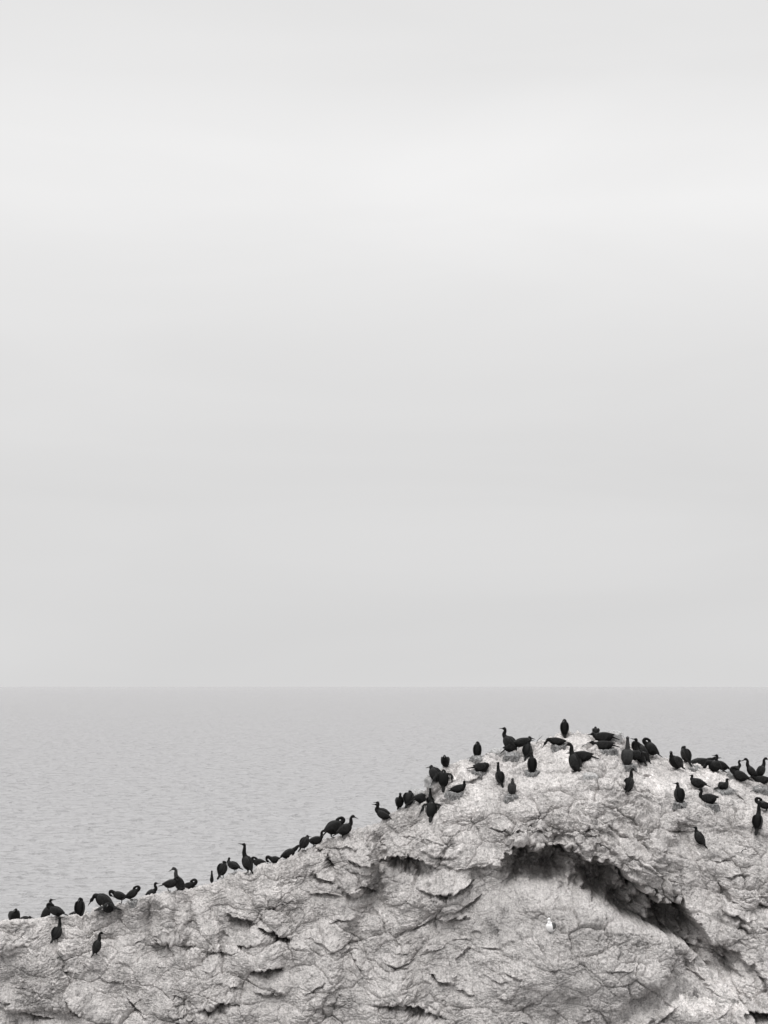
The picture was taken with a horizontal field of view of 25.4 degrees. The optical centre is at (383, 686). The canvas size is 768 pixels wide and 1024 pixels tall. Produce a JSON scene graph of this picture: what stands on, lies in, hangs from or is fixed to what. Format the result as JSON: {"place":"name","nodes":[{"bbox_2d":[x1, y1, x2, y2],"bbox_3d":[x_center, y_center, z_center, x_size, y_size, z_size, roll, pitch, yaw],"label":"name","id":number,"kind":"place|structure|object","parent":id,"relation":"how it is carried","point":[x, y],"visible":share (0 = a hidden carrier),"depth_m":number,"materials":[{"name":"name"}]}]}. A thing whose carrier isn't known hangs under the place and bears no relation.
{"place":"outdoors","nodes":[
{"label":"outdoors","id":0,"kind":"place"},
{"bbox_2d":[0,730,767,1023],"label":"rock","id":1,"kind":"object","parent":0,"point":[647,904],"visible":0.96,"depth_m":40.81,"materials":[{"name":"grey stone"}]},
{"bbox_2d":[8,908,19,919],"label":"cormorant","id":2,"kind":"object","parent":1,"relation":"on","point":[14,913],"visible":0.66,"depth_m":43.91,"materials":[{"name":"black"}]},
{"bbox_2d":[20,916,34,918],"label":"cormorant","id":3,"kind":"object","parent":1,"relation":"on","point":[26,917],"visible":0.3,"depth_m":44.38,"materials":[{"name":"black"}]},
{"bbox_2d":[40,899,55,917],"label":"cormorant","id":4,"kind":"object","parent":1,"relation":"on","point":[45,912],"visible":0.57,"depth_m":44.03,"materials":[{"name":"black"}]},
{"bbox_2d":[50,917,62,942],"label":"cormorant","id":5,"kind":"object","parent":1,"relation":"on","point":[56,932],"visible":1,"depth_m":42.48,"materials":[{"name":"black"}]},
{"bbox_2d":[46,902,67,919],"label":"cormorant","id":6,"kind":"object","parent":1,"relation":"on","point":[55,910],"visible":1,"depth_m":42.94,"materials":[{"name":"black"}]},
{"bbox_2d":[74,897,84,915],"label":"cormorant","id":7,"kind":"object","parent":1,"relation":"on","point":[79,907],"visible":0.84,"depth_m":43.47,"materials":[{"name":"black"}]},
{"bbox_2d":[91,932,105,957],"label":"cormorant","id":8,"kind":"object","parent":1,"relation":"on","point":[96,945],"visible":1,"depth_m":41.97,"materials":[{"name":"black"}]},
{"bbox_2d":[88,893,114,905],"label":"cormorant","id":9,"kind":"object","parent":1,"relation":"on","point":[101,898],"visible":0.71,"depth_m":43.68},
{"bbox_2d":[94,902,121,912],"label":"cormorant","id":10,"kind":"object","parent":1,"relation":"on","point":[108,907],"visible":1,"depth_m":42.58,"materials":[{"name":"black"}]},
{"bbox_2d":[108,890,128,903],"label":"cormorant","id":11,"kind":"object","parent":1,"relation":"on","point":[118,895],"visible":1,"depth_m":43.01,"materials":[{"name":"black"}]},
{"bbox_2d":[125,899,138,907],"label":"nest","id":12,"kind":"object","parent":1,"relation":"on","point":[132,903],"visible":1,"depth_m":42.65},
{"bbox_2d":[121,885,140,899],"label":"cormorant","id":13,"kind":"object","parent":12,"relation":"on","point":[132,893],"visible":1,"depth_m":42.77,"materials":[{"name":"black"}]},
{"bbox_2d":[145,882,158,894],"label":"cormorant","id":14,"kind":"object","parent":1,"relation":"on","point":[151,891],"visible":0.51,"depth_m":44.42,"materials":[{"name":"black"}]},
{"bbox_2d":[158,876,179,891],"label":"cormorant","id":15,"kind":"object","parent":1,"relation":"on","point":[170,883],"visible":1,"depth_m":42.71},
{"bbox_2d":[170,867,184,890],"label":"cormorant","id":16,"kind":"object","parent":1,"relation":"on","point":[180,885],"visible":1,"depth_m":42.95,"materials":[{"name":"black"}]},
{"bbox_2d":[185,878,197,888],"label":"cormorant","id":17,"kind":"object","parent":1,"relation":"on","point":[190,884],"visible":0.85,"depth_m":43.63,"materials":[{"name":"black"}]},
{"bbox_2d":[210,870,213,882],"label":"cormorant","id":18,"kind":"object","parent":1,"relation":"on","point":[211,879],"visible":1,"depth_m":43.17,"materials":[{"name":"black"}]},
{"bbox_2d":[217,861,227,879],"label":"cormorant","id":19,"kind":"object","parent":1,"relation":"on","point":[222,867],"visible":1,"depth_m":43.12,"materials":[{"name":"black"}]},
{"bbox_2d":[227,857,242,873],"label":"cormorant","id":20,"kind":"object","parent":1,"relation":"on","point":[234,865],"visible":1,"depth_m":43.01,"materials":[{"name":"black"}]},
{"bbox_2d":[238,843,253,874],"bbox_3d":[-3.447,4.324,42.687,0.433,0.820,0.273,0,0,12],"label":"cormorant","id":21,"kind":"object","parent":1,"relation":"on","point":[247,862],"visible":1,"depth_m":42.62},
{"bbox_2d":[251,856,267,865],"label":"cormorant","id":22,"kind":"object","parent":1,"relation":"on","point":[256,861],"visible":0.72,"depth_m":43.61,"materials":[{"name":"black"}]},
{"bbox_2d":[265,855,283,862],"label":"cormorant","id":23,"kind":"object","parent":1,"relation":"on","point":[274,859],"visible":1,"depth_m":43.36,"materials":[{"name":"black"}]},
{"bbox_2d":[280,845,298,858],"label":"cormorant","id":24,"kind":"object","parent":1,"relation":"on","point":[286,854],"visible":0.94,"depth_m":43.54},
{"bbox_2d":[298,835,310,851],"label":"cormorant","id":25,"kind":"object","parent":1,"relation":"on","point":[304,842],"visible":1,"depth_m":42.95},
{"bbox_2d":[309,830,324,845],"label":"cormorant","id":26,"kind":"object","parent":1,"relation":"on","point":[314,840],"visible":0.94,"depth_m":43.48,"materials":[{"name":"black"}]},
{"bbox_2d":[322,816,344,837],"bbox_3d":[-1.280,3.563,43.256,0.526,0.535,0.396,0,0,20],"label":"cormorant","id":27,"kind":"object","parent":1,"relation":"on","point":[331,828],"visible":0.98,"depth_m":43.14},
{"bbox_2d":[333,815,357,838],"bbox_3d":[-0.976,3.538,43.009,0.653,0.604,0.278,0,0,-8],"label":"cormorant","id":28,"kind":"object","parent":1,"relation":"on","point":[344,829],"visible":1,"depth_m":42.93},
{"bbox_2d":[372,803,391,819],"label":"cormorant","id":29,"kind":"object","parent":1,"relation":"on","point":[382,815],"visible":1,"depth_m":42.90,"materials":[{"name":"black"}]},
{"bbox_2d":[395,793,403,809],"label":"cormorant","id":30,"kind":"object","parent":1,"relation":"on","point":[399,802],"visible":1,"depth_m":43.10,"materials":[{"name":"black"}]},
{"bbox_2d":[403,790,413,808],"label":"cormorant","id":31,"kind":"object","parent":1,"relation":"on","point":[408,796],"visible":1,"depth_m":43.07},
{"bbox_2d":[409,793,425,803],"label":"cormorant","id":32,"kind":"object","parent":1,"relation":"on","point":[420,798],"visible":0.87,"depth_m":42.81,"materials":[{"name":"black"}]},
{"bbox_2d":[412,788,424,803],"bbox_3d":[0.909,2.784,43.414,0.564,0.310,0.504,0,16,0],"label":"nest","id":33,"kind":"object","parent":1,"relation":"on","point":[416,791],"visible":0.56,"depth_m":43.39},
{"bbox_2d":[418,800,440,822],"bbox_3d":[1.177,3.057,41.997,0.469,0.548,0.526,0,0,-38],"label":"cormorant","id":34,"kind":"object","parent":1,"relation":"on","point":[431,808],"visible":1,"depth_m":41.90,"materials":[{"name":"black"}]},
{"bbox_2d":[422,775,436,787],"bbox_3d":[1.206,2.353,42.690,0.496,0.271,0.436,0,16,0],"label":"nest","id":35,"kind":"object","parent":1,"relation":"on","point":[428,781],"visible":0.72,"depth_m":42.58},
{"bbox_2d":[426,788,433,802],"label":"cormorant","id":36,"kind":"object","parent":1,"relation":"on","point":[429,798],"visible":0.59,"depth_m":42.47,"materials":[{"name":"black"}]},
{"bbox_2d":[426,765,440,781],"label":"cormorant","id":37,"kind":"object","parent":1,"relation":"on","point":[433,771],"visible":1,"depth_m":42.46,"materials":[{"name":"black"}]},
{"bbox_2d":[430,769,453,792],"bbox_3d":[1.477,2.331,42.269,0.303,0.572,0.598,0,0,69],"label":"cormorant","id":38,"kind":"object","parent":1,"relation":"on","point":[443,778],"visible":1,"depth_m":42.22,"materials":[{"name":"black"}]},
{"bbox_2d":[441,755,449,766],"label":"cormorant","id":39,"kind":"object","parent":1,"relation":"on","point":[445,761],"visible":1,"depth_m":42.69,"materials":[{"name":"black"}]},
{"bbox_2d":[444,789,463,799],"bbox_3d":[1.756,2.629,41.726,0.631,0.181,0.545,0,16,0],"label":"nest","id":40,"kind":"object","parent":1,"relation":"on","point":[450,795],"visible":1,"depth_m":41.59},
{"bbox_2d":[446,780,467,792],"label":"cormorant","id":41,"kind":"object","parent":40,"relation":"on","point":[458,788],"visible":1,"depth_m":41.60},
{"bbox_2d":[467,755,483,763],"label":"nest","id":42,"kind":"object","parent":1,"relation":"on","point":[475,759],"visible":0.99,"depth_m":42.91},
{"bbox_2d":[473,741,481,755],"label":"cormorant","id":43,"kind":"object","parent":1,"relation":"on","point":[477,748],"visible":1,"depth_m":43.19,"materials":[{"name":"black"}]},
{"bbox_2d":[470,769,486,778],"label":"nest","id":44,"kind":"object","parent":1,"relation":"on","point":[479,773],"visible":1,"depth_m":42.28,"materials":[{"name":"grey plant"}]},
{"bbox_2d":[466,762,488,771],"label":"cormorant","id":45,"kind":"object","parent":44,"relation":"on","point":[481,767],"visible":1,"depth_m":42.28,"materials":[{"name":"black"}]},
{"bbox_2d":[488,748,506,756],"bbox_3d":[2.917,1.726,43.648,0.553,0.240,0.435,0,16,0],"label":"nest","id":46,"kind":"object","parent":1,"relation":"on","point":[496,751],"visible":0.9,"depth_m":43.62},
{"bbox_2d":[495,762,504,787],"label":"cormorant","id":47,"kind":"object","parent":1,"relation":"on","point":[499,776],"visible":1,"depth_m":41.79,"materials":[{"name":"black"}]},
{"bbox_2d":[499,727,516,750],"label":"cormorant","id":48,"kind":"object","parent":1,"relation":"on","point":[507,740],"visible":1,"depth_m":43.28,"materials":[{"name":"black"}]},
{"bbox_2d":[500,743,516,753],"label":"cormorant","id":49,"kind":"object","parent":1,"relation":"on","point":[510,748],"visible":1,"depth_m":43.23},
{"bbox_2d":[503,793,518,802],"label":"nest","id":50,"kind":"object","parent":1,"relation":"on","point":[508,797],"visible":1,"depth_m":41.23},
{"bbox_2d":[508,778,515,793],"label":"cormorant","id":51,"kind":"object","parent":50,"relation":"on","point":[512,787],"visible":1,"depth_m":41.35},
{"bbox_2d":[502,752,520,762],"bbox_3d":[3.221,1.769,42.898,0.584,0.181,0.468,0,16,0],"label":"nest","id":52,"kind":"object","parent":1,"relation":"on","point":[512,756],"visible":1,"depth_m":42.79,"materials":[{"name":"grey plant"}]},
{"bbox_2d":[508,736,533,746],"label":"cormorant","id":53,"kind":"object","parent":1,"relation":"on","point":[520,742],"visible":0.97,"depth_m":43.22,"materials":[{"name":"black"}]},
{"bbox_2d":[522,739,533,761],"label":"cormorant","id":54,"kind":"object","parent":1,"relation":"on","point":[526,749],"visible":0.93,"depth_m":42.88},
{"bbox_2d":[527,751,536,772],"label":"cormorant","id":55,"kind":"object","parent":1,"relation":"on","point":[532,763],"visible":1,"depth_m":42.09,"materials":[{"name":"black"}]},
{"bbox_2d":[524,769,539,777],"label":"nest","id":56,"kind":"object","parent":1,"relation":"on","point":[529,774],"visible":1,"depth_m":41.98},
{"bbox_2d":[546,918,555,932],"bbox_3d":[3.750,5.358,38.318,0.245,0.349,0.236,0,0,-25],"label":"gull","id":57,"kind":"object","parent":1,"relation":"on","point":[550,926],"visible":1,"depth_m":38.22,"materials":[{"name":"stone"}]},
{"bbox_2d":[550,743,567,751],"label":"nest","id":58,"kind":"object","parent":1,"relation":"on","point":[555,748],"visible":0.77,"depth_m":42.56,"materials":[{"name":"grey plant"}]},
{"bbox_2d":[542,737,567,747],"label":"cormorant","id":59,"kind":"object","parent":58,"relation":"on","point":[556,741],"visible":0.99,"depth_m":42.66,"materials":[{"name":"black"}]},
{"bbox_2d":[560,719,568,737],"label":"cormorant","id":60,"kind":"object","parent":1,"relation":"on","point":[564,727],"visible":0.98,"depth_m":43.19,"materials":[{"name":"black"}]},
{"bbox_2d":[563,742,581,771],"bbox_3d":[4.603,1.777,41.379,0.459,0.843,0.334,0,0,-6],"label":"cormorant","id":61,"kind":"object","parent":1,"relation":"on","point":[575,762],"visible":1,"depth_m":41.32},
{"bbox_2d":[566,751,598,761],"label":"cormorant","id":62,"kind":"object","parent":1,"relation":"on","point":[583,756],"visible":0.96,"depth_m":41.48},
{"bbox_2d":[581,772,598,779],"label":"nest","id":63,"kind":"object","parent":1,"relation":"on","point":[587,776],"visible":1,"depth_m":41.00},
{"bbox_2d":[592,726,599,732],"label":"cormorant","id":64,"kind":"object","parent":1,"relation":"on","point":[595,729],"visible":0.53,"depth_m":43.64,"materials":[{"name":"black"}]},
{"bbox_2d":[588,741,619,749],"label":"cormorant","id":65,"kind":"object","parent":1,"relation":"on","point":[604,745],"visible":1,"depth_m":42.09,"materials":[{"name":"black"}]},
{"bbox_2d":[588,732,619,740],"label":"cormorant","id":66,"kind":"object","parent":1,"relation":"on","point":[603,736],"visible":0.84,"depth_m":42.78,"materials":[{"name":"black"}]},
{"bbox_2d":[599,747,617,755],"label":"nest","id":67,"kind":"object","parent":1,"relation":"on","point":[612,751],"visible":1,"depth_m":42.04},
{"bbox_2d":[608,730,623,742],"bbox_3d":[5.827,1.262,43.078,0.505,0.271,0.401,0,16,0],"label":"nest","id":68,"kind":"object","parent":1,"relation":"on","point":[618,734],"visible":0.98,"depth_m":42.99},
{"bbox_2d":[621,736,632,764],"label":"cormorant","id":69,"kind":"object","parent":1,"relation":"on","point":[626,755],"visible":1,"depth_m":41.59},
{"bbox_2d":[623,768,636,795],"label":"cormorant","id":70,"kind":"object","parent":1,"relation":"on","point":[629,782],"visible":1,"depth_m":40.91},
{"bbox_2d":[622,763,638,772],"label":"nest","id":71,"kind":"object","parent":1,"relation":"on","point":[629,767],"visible":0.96,"depth_m":41.51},
{"bbox_2d":[630,738,647,765],"bbox_3d":[6.370,1.640,42.436,0.395,0.723,0.273,0,0,-16],"label":"cormorant","id":72,"kind":"object","parent":1,"relation":"on","point":[642,759],"visible":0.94,"depth_m":42.42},
{"bbox_2d":[632,750,645,759],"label":"cormorant","id":73,"kind":"object","parent":1,"relation":"on","point":[637,754],"visible":0.66,"depth_m":42.14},
{"bbox_2d":[631,741,651,763],"bbox_3d":[6.463,1.672,42.631,0.549,0.648,0.281,0,0,5],"label":"cormorant","id":74,"kind":"object","parent":1,"relation":"on","point":[643,748],"visible":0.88,"depth_m":42.53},
{"bbox_2d":[642,737,662,757],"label":"cormorant","id":75,"kind":"object","parent":1,"relation":"on","point":[650,747],"visible":0.92,"depth_m":42.87,"materials":[{"name":"black"}]},
{"bbox_2d":[669,751,685,769],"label":"cormorant","id":76,"kind":"object","parent":1,"relation":"on","point":[675,762],"visible":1,"depth_m":42.39,"materials":[{"name":"black"}]},
{"bbox_2d":[674,782,684,807],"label":"cormorant","id":77,"kind":"object","parent":1,"relation":"on","point":[679,794],"visible":1,"depth_m":40.93,"materials":[{"name":"black"}]},
{"bbox_2d":[672,801,687,809],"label":"nest","id":78,"kind":"object","parent":1,"relation":"on","point":[676,805],"visible":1,"depth_m":40.87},
{"bbox_2d":[686,765,702,771],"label":"nest","id":79,"kind":"object","parent":1,"relation":"on","point":[695,769],"visible":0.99,"depth_m":42.80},
{"bbox_2d":[680,746,692,766],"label":"cormorant","id":80,"kind":"object","parent":79,"relation":"on","point":[686,754],"visible":1,"depth_m":42.96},
{"bbox_2d":[690,826,707,848],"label":"cormorant","id":81,"kind":"object","parent":1,"relation":"on","point":[699,837],"visible":1,"depth_m":40.35,"materials":[{"name":"black"}]},
{"bbox_2d":[689,774,710,790],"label":"cormorant","id":82,"kind":"object","parent":1,"relation":"on","point":[697,783],"visible":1,"depth_m":41.67,"materials":[{"name":"black"}]},
{"bbox_2d":[691,756,720,766],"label":"cormorant","id":83,"kind":"object","parent":1,"relation":"on","point":[701,761],"visible":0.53,"depth_m":43.52,"materials":[{"name":"black"}]},
{"bbox_2d":[696,788,718,803],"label":"cormorant","id":84,"kind":"object","parent":1,"relation":"on","point":[709,798],"visible":1,"depth_m":41.19,"materials":[{"name":"black"}]},
{"bbox_2d":[705,802,719,811],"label":"nest","id":85,"kind":"object","parent":1,"relation":"on","point":[715,806],"visible":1,"depth_m":41.14,"materials":[{"name":"grey"}]},
{"bbox_2d":[703,760,726,772],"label":"cormorant","id":86,"kind":"object","parent":1,"relation":"on","point":[714,766],"visible":1,"depth_m":42.91,"materials":[{"name":"black"}]},
{"bbox_2d":[712,754,729,771],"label":"cormorant","id":87,"kind":"object","parent":1,"relation":"on","point":[724,765],"visible":0.61,"depth_m":43.42,"materials":[{"name":"black"}]},
{"bbox_2d":[714,778,729,789],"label":"cormorant","id":88,"kind":"object","parent":1,"relation":"on","point":[722,785],"visible":1,"depth_m":42.13,"materials":[{"name":"black"}]},
{"bbox_2d":[713,787,738,795],"bbox_3d":[8.398,2.602,42.089,0.715,0.186,0.609,0,16,0],"label":"nest","id":89,"kind":"object","parent":1,"relation":"on","point":[729,791],"visible":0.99,"depth_m":41.97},
{"bbox_2d":[725,771,744,779],"bbox_3d":[8.840,2.239,42.795,0.589,0.186,0.511,0,16,0],"label":"nest","id":90,"kind":"object","parent":1,"relation":"on","point":[729,774],"visible":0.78,"depth_m":42.70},
{"bbox_2d":[734,760,741,769],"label":"cormorant","id":91,"kind":"object","parent":1,"relation":"on","point":[739,764],"visible":0.38,"depth_m":43.29,"materials":[{"name":"black"}]},
{"bbox_2d":[730,766,752,781],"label":"cormorant","id":92,"kind":"object","parent":1,"relation":"on","point":[739,775],"visible":1,"depth_m":42.44,"materials":[{"name":"black"}]},
{"bbox_2d":[742,758,757,776],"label":"cormorant","id":93,"kind":"object","parent":1,"relation":"on","point":[751,771],"visible":1,"depth_m":42.67,"materials":[{"name":"black"}]},
{"bbox_2d":[752,801,762,834],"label":"cormorant","id":94,"kind":"object","parent":1,"relation":"on","point":[757,821],"visible":1,"depth_m":40.54,"materials":[{"name":"black"}]},
{"bbox_2d":[749,775,767,783],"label":"cormorant","id":95,"kind":"object","parent":1,"relation":"on","point":[763,779],"visible":1,"depth_m":42.57,"materials":[{"name":"black"}]},
{"bbox_2d":[752,785,767,795],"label":"nest","id":96,"kind":"object","parent":1,"relation":"on","point":[763,790],"visible":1,"depth_m":42.29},
{"bbox_2d":[754,797,767,810],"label":"cormorant","id":97,"kind":"object","parent":1,"relation":"on","point":[764,805],"visible":0.88,"depth_m":41.33,"materials":[{"name":"black"}]},
{"bbox_2d":[756,757,767,775],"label":"cormorant","id":98,"kind":"object","parent":1,"relation":"on","point":[760,770],"visible":1,"depth_m":42.74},
{"bbox_2d":[0,687,767,920],"bbox_3d":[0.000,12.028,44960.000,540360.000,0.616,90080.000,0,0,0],"label":"sea","id":99,"kind":"structure","parent":0,"point":[124,790],"depth_m":301.44,"materials":[{"name":"grey liquid"}]},
{"bbox_2d":[0,0,767,686],"label":"sky","id":100,"kind":"structure","parent":0,"point":[343,343],"materials":[{"name":"white"}]}
]}

